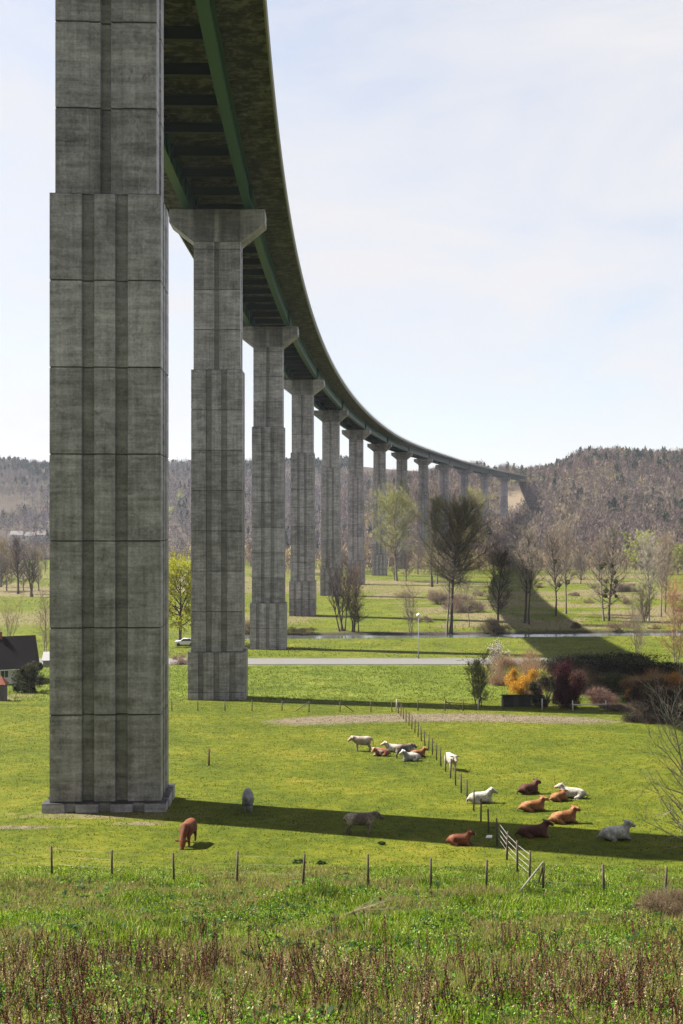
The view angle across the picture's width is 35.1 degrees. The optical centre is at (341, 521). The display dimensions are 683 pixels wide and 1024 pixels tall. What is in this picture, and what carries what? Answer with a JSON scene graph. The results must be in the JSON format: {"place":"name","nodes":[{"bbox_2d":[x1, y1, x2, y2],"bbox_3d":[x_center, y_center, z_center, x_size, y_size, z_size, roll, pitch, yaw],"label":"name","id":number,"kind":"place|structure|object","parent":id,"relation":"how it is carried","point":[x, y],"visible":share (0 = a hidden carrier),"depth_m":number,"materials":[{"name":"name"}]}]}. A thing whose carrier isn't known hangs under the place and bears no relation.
{"place":"outdoors","nodes":[
{"label":"outdoors","id":0,"kind":"place"},
{"bbox_2d":[39,658,597,663],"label":"road","id":1,"kind":"structure","parent":0,"point":[356,661],"depth_m":187.38,"materials":[{"name":"grey asphalt"}]},
{"bbox_2d":[0,462,682,1023],"bbox_3d":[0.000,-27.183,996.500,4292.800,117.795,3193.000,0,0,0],"label":"ground","id":2,"kind":"structure","parent":0,"point":[418,808],"depth_m":83.35,"materials":[{"name":"green plant"}]},
{"bbox_2d":[0,676,8,700],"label":"shed","id":3,"kind":"structure","parent":2,"relation":"on","point":[3,688],"depth_m":131.80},
{"bbox_2d":[0,537,12,585],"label":"bare tree","id":4,"kind":"object","parent":2,"relation":"on","point":[2,548],"visible":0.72,"depth_m":432.93,"materials":[{"name":"brown plant"}]},
{"bbox_2d":[1,556,16,590],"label":"bare tree","id":5,"kind":"object","parent":2,"relation":"on","point":[9,580],"visible":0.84,"depth_m":404.56,"materials":[{"name":"brown plant"}]},
{"bbox_2d":[0,587,25,635],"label":"bare sapling","id":6,"kind":"object","parent":2,"relation":"on","point":[12,623],"visible":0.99,"depth_m":232.94,"materials":[{"name":"brown plant"}]},
{"bbox_2d":[7,532,29,593],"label":"bare tree","id":7,"kind":"object","parent":2,"relation":"on","point":[16,556],"visible":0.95,"depth_m":384.03,"materials":[{"name":"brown plant"}]},
{"bbox_2d":[0,631,39,683],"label":"cottage","id":8,"kind":"structure","parent":2,"relation":"on","point":[18,652],"depth_m":155.05,"materials":[{"name":"stone"}]},
{"bbox_2d":[11,660,46,693],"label":"evergreen bush","id":9,"kind":"object","parent":2,"relation":"on","point":[28,680],"visible":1,"depth_m":142.18,"materials":[{"name":"green plant"}]},
{"bbox_2d":[18,546,41,596],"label":"bare tree","id":10,"kind":"object","parent":2,"relation":"on","point":[33,572],"visible":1,"depth_m":368.76,"materials":[{"name":"brown plant"}]},
{"bbox_2d":[31,550,46,590],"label":"bare tree","id":11,"kind":"object","parent":2,"relation":"on","point":[40,577],"visible":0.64,"depth_m":404.44,"materials":[{"name":"brown plant"}]},
{"bbox_2d":[35,583,50,651],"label":"bare sapling","id":12,"kind":"object","parent":2,"relation":"on","point":[45,622],"visible":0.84,"depth_m":198.32,"materials":[{"name":"brown plant"}]},
{"bbox_2d":[42,652,49,666],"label":"outbuilding","id":13,"kind":"structure","parent":2,"relation":"on","point":[46,659],"depth_m":179.35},
{"bbox_2d":[169,653,187,664],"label":"bank shrub","id":14,"kind":"object","parent":2,"relation":"on","point":[180,661],"visible":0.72,"depth_m":183.40,"materials":[{"name":"brown plant"}]},
{"bbox_2d":[168,551,191,644],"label":"willow","id":15,"kind":"object","parent":2,"relation":"on","point":[175,572],"visible":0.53,"depth_m":220.58,"materials":[{"name":"green plant"}]},
{"bbox_2d":[174,638,190,645],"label":"parked car","id":16,"kind":"object","parent":2,"relation":"on","point":[184,641],"visible":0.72,"depth_m":219.59,"materials":[{"name":"white paint"}]},
{"bbox_2d":[0,455,367,559],"bbox_3d":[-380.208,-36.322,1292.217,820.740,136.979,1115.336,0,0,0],"label":"woodland","id":17,"kind":"object","parent":2,"relation":"on","point":[35,468],"visible":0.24,"depth_m":1223.82,"materials":[{"name":"brown plant"}]},
{"bbox_2d":[175,818,196,849],"bbox_3d":[-7.602,15.368,53.316,0.768,1.271,2.155,0,0,8],"label":"cow","id":18,"kind":"object","parent":2,"relation":"on","point":[188,827],"visible":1,"depth_m":52.86},
{"bbox_2d":[241,788,254,812],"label":"cow","id":19,"kind":"object","parent":2,"relation":"on","point":[247,798],"visible":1,"depth_m":61.27},
{"bbox_2d":[171,700,392,711],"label":"wire fence","id":20,"kind":"object","parent":2,"relation":"on","point":[293,707],"visible":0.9,"depth_m":118.38,"materials":[{"name":"brown wood"}]},
{"bbox_2d":[42,0,530,812],"bbox_3d":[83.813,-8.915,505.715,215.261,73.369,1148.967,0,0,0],"label":"viaduct","id":21,"kind":"object","parent":2,"relation":"on","point":[166,114],"visible":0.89,"depth_m":64.65,"materials":[{"name":"concrete"}]},
{"bbox_2d":[287,627,319,634],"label":"bank shrub","id":22,"kind":"object","parent":2,"relation":"on","point":[301,630],"visible":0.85,"depth_m":246.03,"materials":[{"name":"brown plant"}]},
{"bbox_2d":[0,665,676,700],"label":"verge grass","id":23,"kind":"structure","parent":2,"relation":"on","point":[323,686],"depth_m":150.38,"materials":[{"name":"green plant"}]},
{"bbox_2d":[319,548,359,631],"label":"bare tree","id":24,"kind":"object","parent":2,"relation":"on","point":[337,600],"visible":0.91,"depth_m":251.10,"materials":[{"name":"brown plant"}]},
{"bbox_2d":[0,864,682,1023],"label":"bank grass","id":25,"kind":"structure","parent":2,"relation":"on","point":[490,895],"depth_m":32.90,"materials":[{"name":"green plant"}]},
{"bbox_2d":[0,905,682,1023],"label":"dock stalks","id":26,"kind":"object","parent":2,"relation":"on","point":[281,960],"visible":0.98,"depth_m":22.05,"materials":[{"name":"brown plant"}]},
{"bbox_2d":[0,862,682,1023],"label":"leaf weeds","id":27,"kind":"object","parent":2,"relation":"on","point":[189,1009],"visible":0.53,"depth_m":30.55,"materials":[{"name":"green plant"}]},
{"bbox_2d":[0,567,682,656],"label":"meadow tufts","id":28,"kind":"object","parent":2,"relation":"on","point":[367,600],"visible":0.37,"depth_m":278.00,"materials":[{"name":"green plant"}]},
{"bbox_2d":[0,541,682,573],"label":"woodland edge","id":29,"kind":"object","parent":2,"relation":"on","point":[46,550],"visible":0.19,"depth_m":579.15,"materials":[{"name":"brown plant"}]},
{"bbox_2d":[9,846,680,896],"bbox_3d":[-0.596,14.051,43.834,30.738,3.156,2.960,0,0,15],"label":"wire fence","id":30,"kind":"object","parent":2,"relation":"on","point":[542,872],"visible":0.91,"depth_m":42.79,"materials":[{"name":"brown wood"}]},
{"bbox_2d":[336,562,369,631],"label":"bare tree","id":31,"kind":"object","parent":2,"relation":"on","point":[353,613],"visible":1,"depth_m":249.41,"materials":[{"name":"brown plant"}]},
{"bbox_2d":[348,735,373,750],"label":"cow","id":32,"kind":"object","parent":2,"relation":"on","point":[361,740],"visible":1,"depth_m":86.95},
{"bbox_2d":[343,811,383,834],"bbox_3d":[1.129,15.557,55.809,2.156,1.160,0.753,0,0,-4],"label":"cow","id":33,"kind":"object","parent":2,"relation":"on","point":[368,819],"visible":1,"depth_m":55.57},
{"bbox_2d":[341,896,397,916],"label":"dry stalks","id":34,"kind":"object","parent":2,"relation":"on","point":[358,909],"visible":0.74,"depth_m":36.28,"materials":[{"name":"plant"}]},
{"bbox_2d":[371,747,390,756],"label":"cow","id":35,"kind":"object","parent":2,"relation":"on","point":[382,752],"visible":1,"depth_m":84.17},
{"bbox_2d":[380,741,396,752],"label":"cow","id":36,"kind":"object","parent":2,"relation":"on","point":[389,746],"visible":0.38,"depth_m":86.51},
{"bbox_2d":[364,475,428,580],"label":"budding tree","id":37,"kind":"object","parent":2,"relation":"on","point":[394,534],"visible":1,"depth_m":479.11,"materials":[{"name":"green plant"}]},
{"bbox_2d":[393,743,416,757],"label":"cow","id":38,"kind":"object","parent":2,"relation":"on","point":[405,747],"visible":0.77,"depth_m":83.08},
{"bbox_2d":[394,575,420,634],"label":"bare sapling","id":39,"kind":"object","parent":2,"relation":"on","point":[407,612],"visible":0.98,"depth_m":247.49,"materials":[{"name":"brown plant"}]},
{"bbox_2d":[397,548,419,580],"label":"bare tree","id":40,"kind":"object","parent":2,"relation":"on","point":[406,566],"visible":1,"depth_m":477.48,"materials":[{"name":"brown plant"}]},
{"bbox_2d":[399,749,421,761],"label":"cow","id":41,"kind":"object","parent":2,"relation":"on","point":[411,756],"visible":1,"depth_m":81.45},
{"bbox_2d":[400,541,428,574],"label":"bare tree","id":42,"kind":"object","parent":2,"relation":"on","point":[417,556],"visible":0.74,"depth_m":542.35,"materials":[{"name":"brown plant"}]},
{"bbox_2d":[411,746,428,756],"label":"cow","id":43,"kind":"object","parent":2,"relation":"on","point":[421,752],"visible":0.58,"depth_m":83.66},
{"bbox_2d":[421,489,444,586],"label":"poplar","id":44,"kind":"object","parent":2,"relation":"on","point":[429,535],"visible":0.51,"depth_m":432.37,"materials":[{"name":"green plant"}]},
{"bbox_2d":[424,587,447,603],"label":"bare shrub","id":45,"kind":"object","parent":2,"relation":"on","point":[431,596],"visible":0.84,"depth_m":334.89,"materials":[{"name":"brown plant"}]},
{"bbox_2d":[431,496,447,583],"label":"poplar","id":46,"kind":"object","parent":2,"relation":"on","point":[439,535],"visible":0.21,"depth_m":456.38,"materials":[{"name":"grey plant"}]},
{"bbox_2d":[434,523,466,633],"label":"bare tree","id":47,"kind":"object","parent":2,"relation":"on","point":[449,590],"visible":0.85,"depth_m":247.44,"materials":[{"name":"brown plant"}]},
{"bbox_2d":[444,752,459,769],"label":"cow","id":48,"kind":"object","parent":2,"relation":"on","point":[450,756],"visible":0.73,"depth_m":76.86},
{"bbox_2d":[413,486,499,633],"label":"bare tree","id":49,"kind":"object","parent":2,"relation":"on","point":[461,518],"visible":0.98,"depth_m":246.50,"materials":[{"name":"brown plant"}]},
{"bbox_2d":[445,829,475,846],"bbox_3d":[5.887,15.566,53.297,1.527,0.769,0.809,0,0,4],"label":"cow","id":50,"kind":"object","parent":2,"relation":"on","point":[456,840],"visible":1,"depth_m":53.09},
{"bbox_2d":[396,699,530,879],"bbox_3d":[7.073,17.374,82.098,0.458,7.601,75.176,0,0,-1],"label":"wire fence","id":51,"kind":"object","parent":2,"relation":"on","point":[516,848],"visible":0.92,"depth_m":61.84,"materials":[{"name":"grey wood"}]},
{"bbox_2d":[441,592,487,612],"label":"bare shrub","id":52,"kind":"object","parent":2,"relation":"on","point":[457,602],"visible":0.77,"depth_m":305.47,"materials":[{"name":"brown plant"}]},
{"bbox_2d":[459,574,479,626],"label":"bare tree","id":53,"kind":"object","parent":2,"relation":"on","point":[466,589],"visible":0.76,"depth_m":261.92,"materials":[{"name":"brown plant"}]},
{"bbox_2d":[453,487,497,552],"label":"budding tree","id":54,"kind":"object","parent":2,"relation":"on","point":[482,496],"visible":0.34,"depth_m":650.27,"materials":[{"name":"brown plant"}]},
{"bbox_2d":[460,648,495,705],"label":"garden tree","id":55,"kind":"object","parent":2,"relation":"on","point":[482,682],"visible":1,"depth_m":125.33,"materials":[{"name":"green plant"}]},
{"bbox_2d":[466,787,497,804],"bbox_3d":[8.354,16.274,64.305,1.924,0.921,0.988,0,0,-6],"label":"cow","id":56,"kind":"object","parent":2,"relation":"on","point":[486,795],"visible":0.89,"depth_m":64.07},
{"bbox_2d":[485,532,501,551],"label":"bare tree","id":57,"kind":"object","parent":2,"relation":"on","point":[499,540],"visible":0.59,"depth_m":645.29,"materials":[{"name":"grey plant"}]},
{"bbox_2d":[473,615,514,634],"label":"bank shrub","id":58,"kind":"object","parent":2,"relation":"on","point":[493,626],"visible":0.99,"depth_m":247.56,"materials":[{"name":"brown plant"}]},
{"bbox_2d":[481,543,514,619],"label":"bare tree","id":59,"kind":"object","parent":2,"relation":"on","point":[493,574],"visible":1,"depth_m":274.53,"materials":[{"name":"brown plant"}]},
{"bbox_2d":[485,637,510,674],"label":"blossom bush","id":60,"kind":"object","parent":2,"relation":"on","point":[494,651],"visible":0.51,"depth_m":158.01,"materials":[{"name":"grey plant"}]},
{"bbox_2d":[340,445,682,566],"bbox_3d":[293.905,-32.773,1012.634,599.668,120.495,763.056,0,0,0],"label":"hill woodland","id":61,"kind":"object","parent":2,"relation":"on","point":[661,460],"visible":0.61,"depth_m":949.32,"materials":[{"name":"brown plant"}]},
{"bbox_2d":[417,698,606,710],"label":"wire fence","id":62,"kind":"object","parent":2,"relation":"on","point":[463,703],"visible":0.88,"depth_m":119.96,"materials":[{"name":"grey wood"}]},
{"bbox_2d":[500,694,531,706],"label":"garden shed","id":63,"kind":"structure","parent":2,"relation":"on","point":[512,700],"depth_m":124.38,"materials":[{"name":"wood"}]},
{"bbox_2d":[480,643,554,685],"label":"bush","id":64,"kind":"object","parent":2,"relation":"on","point":[508,662],"visible":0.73,"depth_m":152.62,"materials":[{"name":"brown plant"}]},
{"bbox_2d":[498,664,544,694],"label":"forsythia bush","id":65,"kind":"object","parent":2,"relation":"on","point":[518,686],"visible":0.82,"depth_m":133.44,"materials":[{"name":"yellow plant"}]},
{"bbox_2d":[506,517,550,622],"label":"bare tree","id":66,"kind":"object","parent":2,"relation":"on","point":[528,534],"visible":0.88,"depth_m":271.86,"materials":[{"name":"brown plant"}]},
{"bbox_2d":[516,778,540,794],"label":"cow","id":67,"kind":"object","parent":2,"relation":"on","point":[529,788],"visible":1,"depth_m":66.98},
{"bbox_2d":[520,541,543,623],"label":"bare tree","id":68,"kind":"object","parent":2,"relation":"on","point":[531,576],"visible":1,"depth_m":268.83,"materials":[{"name":"brown plant"}]},
{"bbox_2d":[517,795,548,812],"bbox_3d":[11.008,16.131,61.812,2.002,0.826,0.940,0,0,-14],"label":"cow","id":69,"kind":"object","parent":2,"relation":"on","point":[531,806],"visible":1,"depth_m":61.58},
{"bbox_2d":[515,819,553,838],"bbox_3d":[9.891,15.678,55.204,2.062,0.851,0.969,0,0,-4],"label":"cow","id":70,"kind":"object","parent":2,"relation":"on","point":[533,831],"visible":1,"depth_m":54.96},
{"bbox_2d":[524,668,557,707],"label":"evergreen bush","id":71,"kind":"object","parent":2,"relation":"on","point":[537,693],"visible":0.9,"depth_m":124.42,"materials":[{"name":"green plant"}]},
{"bbox_2d":[539,544,563,582],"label":"bare tree","id":72,"kind":"object","parent":2,"relation":"on","point":[547,561],"visible":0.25,"depth_m":463.80,"materials":[{"name":"brown plant"}]},
{"bbox_2d":[549,790,567,801],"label":"cow","id":73,"kind":"object","parent":2,"relation":"on","point":[561,795],"visible":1,"depth_m":64.54},
{"bbox_2d":[534,523,583,615],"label":"poplar","id":74,"kind":"object","parent":2,"relation":"on","point":[554,569],"visible":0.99,"depth_m":292.98,"materials":[{"name":"brown plant"}]},
{"bbox_2d":[548,805,580,824],"bbox_3d":[12.122,15.890,58.612,2.002,0.912,0.997,0,0,-14],"label":"cow","id":75,"kind":"object","parent":2,"relation":"on","point":[563,817],"visible":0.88,"depth_m":58.37},
{"bbox_2d":[536,652,593,708],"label":"purple bush","id":76,"kind":"object","parent":2,"relation":"on","point":[567,693],"visible":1,"depth_m":122.26,"materials":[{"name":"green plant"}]},
{"bbox_2d":[553,517,584,613],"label":"poplar","id":77,"kind":"object","parent":2,"relation":"on","point":[564,544],"visible":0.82,"depth_m":299.71,"materials":[{"name":"brown plant"}]},
{"bbox_2d":[554,782,587,799],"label":"cow","id":78,"kind":"object","parent":2,"relation":"on","point":[575,793],"visible":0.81,"depth_m":65.55},
{"bbox_2d":[568,541,590,579],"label":"bare tree","id":79,"kind":"object","parent":2,"relation":"on","point":[579,547],"visible":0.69,"depth_m":493.27,"materials":[{"name":"brown plant"}]},
{"bbox_2d":[573,553,586,583],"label":"bare tree","id":80,"kind":"object","parent":2,"relation":"on","point":[580,575],"visible":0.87,"depth_m":457.09,"materials":[{"name":"brown plant"}]},
{"bbox_2d":[570,665,604,690],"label":"bare shrub","id":81,"kind":"object","parent":2,"relation":"on","point":[585,673],"visible":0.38,"depth_m":139.21,"materials":[{"name":"brown plant"}]},
{"bbox_2d":[514,649,682,676],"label":"hedge","id":82,"kind":"object","parent":2,"relation":"on","point":[636,666],"visible":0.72,"depth_m":165.04,"materials":[{"name":"green plant"}]},
{"bbox_2d":[591,544,608,579],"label":"bare tree","id":83,"kind":"object","parent":2,"relation":"on","point":[599,560],"visible":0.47,"depth_m":480.72,"materials":[{"name":"brown plant"}]},
{"bbox_2d":[573,529,628,620],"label":"bare tree","id":84,"kind":"object","parent":2,"relation":"on","point":[604,594],"visible":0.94,"depth_m":278.35,"materials":[{"name":"brown plant"}]},
{"bbox_2d":[582,683,621,705],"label":"bush","id":85,"kind":"object","parent":2,"relation":"on","point":[599,695],"visible":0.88,"depth_m":126.44,"materials":[{"name":"brown plant"}]},
{"bbox_2d":[586,519,635,620],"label":"bare tree","id":86,"kind":"object","parent":2,"relation":"on","point":[613,573],"visible":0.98,"depth_m":278.18,"materials":[{"name":"brown plant"}]},
{"bbox_2d":[580,669,647,693],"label":"hedge","id":87,"kind":"object","parent":2,"relation":"on","point":[609,682],"visible":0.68,"depth_m":139.27,"materials":[{"name":"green plant"}]},
{"bbox_2d":[597,702,634,711],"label":"bramble mound","id":88,"kind":"object","parent":2,"relation":"on","point":[618,707],"visible":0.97,"depth_m":119.30,"materials":[{"name":"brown plant"}]},
{"bbox_2d":[597,819,635,841],"bbox_3d":[13.930,15.601,54.607,2.078,0.946,1.034,0,0,-8],"label":"cow","id":89,"kind":"object","parent":2,"relation":"on","point":[614,833],"visible":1,"depth_m":54.35},
{"bbox_2d":[604,619,632,632],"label":"bare shrub","id":90,"kind":"object","parent":2,"relation":"on","point":[612,625],"visible":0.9,"depth_m":251.75,"materials":[{"name":"brown plant"}]},
{"bbox_2d":[609,583,639,591],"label":"bare shrub","id":91,"kind":"object","parent":2,"relation":"on","point":[624,587],"visible":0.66,"depth_m":395.90,"materials":[{"name":"brown plant"}]},
{"bbox_2d":[624,585,650,654],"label":"bare sapling","id":92,"kind":"object","parent":2,"relation":"on","point":[636,625],"visible":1,"depth_m":198.04,"materials":[{"name":"brown plant"}]},
{"bbox_2d":[621,530,660,573],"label":"budding tree","id":93,"kind":"object","parent":2,"relation":"on","point":[633,558],"visible":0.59,"depth_m":548.04,"materials":[{"name":"green plant"}]},
{"bbox_2d":[631,580,654,621],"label":"bare shrub","id":94,"kind":"object","parent":2,"relation":"on","point":[647,608],"visible":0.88,"depth_m":274.49,"materials":[{"name":"brown plant"}]},
{"bbox_2d":[618,667,672,690],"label":"hedge","id":95,"kind":"object","parent":2,"relation":"on","point":[633,680],"visible":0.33,"depth_m":138.72,"materials":[{"name":"brown plant"}]},
{"bbox_2d":[617,692,682,723],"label":"bramble thicket","id":96,"kind":"object","parent":2,"relation":"on","point":[644,707],"visible":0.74,"depth_m":108.28,"materials":[{"name":"brown plant"}]},
{"bbox_2d":[629,529,670,620],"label":"bare tree","id":97,"kind":"object","parent":2,"relation":"on","point":[646,568],"visible":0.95,"depth_m":277.66,"materials":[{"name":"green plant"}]},
{"bbox_2d":[618,677,682,702],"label":"hedge","id":98,"kind":"object","parent":2,"relation":"on","point":[634,694],"visible":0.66,"depth_m":129.37,"materials":[{"name":"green plant"}]},
{"bbox_2d":[626,662,682,848],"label":"bare tree","id":99,"kind":"object","parent":2,"relation":"on","point":[674,772],"visible":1,"depth_m":51.53,"materials":[{"name":"brown plant"}]},
{"bbox_2d":[627,881,682,916],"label":"bramble patch","id":100,"kind":"object","parent":2,"relation":"on","point":[673,902],"visible":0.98,"depth_m":36.33,"materials":[{"name":"brown plant"}]},
{"bbox_2d":[649,527,679,616],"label":"bare tree","id":101,"kind":"object","parent":2,"relation":"on","point":[664,554],"visible":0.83,"depth_m":290.47,"materials":[{"name":"brown plant"}]},
{"bbox_2d":[652,573,682,664],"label":"bare sapling","id":102,"kind":"object","parent":2,"relation":"on","point":[676,618],"visible":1,"depth_m":177.01,"materials":[{"name":"brown plant"}]},
{"bbox_2d":[654,532,681,612],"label":"bare tree","id":103,"kind":"object","parent":2,"relation":"on","point":[670,556],"visible":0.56,"depth_m":303.04,"materials":[{"name":"brown plant"}]},
{"bbox_2d":[654,671,682,690],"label":"bush","id":104,"kind":"object","parent":2,"relation":"on","point":[674,678],"visible":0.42,"depth_m":137.64,"materials":[{"name":"brown plant"}]},
{"bbox_2d":[669,543,682,574],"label":"budding tree","id":105,"kind":"object","parent":2,"relation":"on","point":[679,552],"visible":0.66,"depth_m":537.32,"materials":[{"name":"green plant"}]},
{"bbox_2d":[0,0,682,470],"label":"sky","id":106,"kind":"structure","parent":0,"point":[485,197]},
{"bbox_2d":[245,633,681,638],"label":"stream","id":107,"kind":"structure","parent":0,"point":[458,635],"depth_m":244.93,"materials":[{"name":"grey liquid"}]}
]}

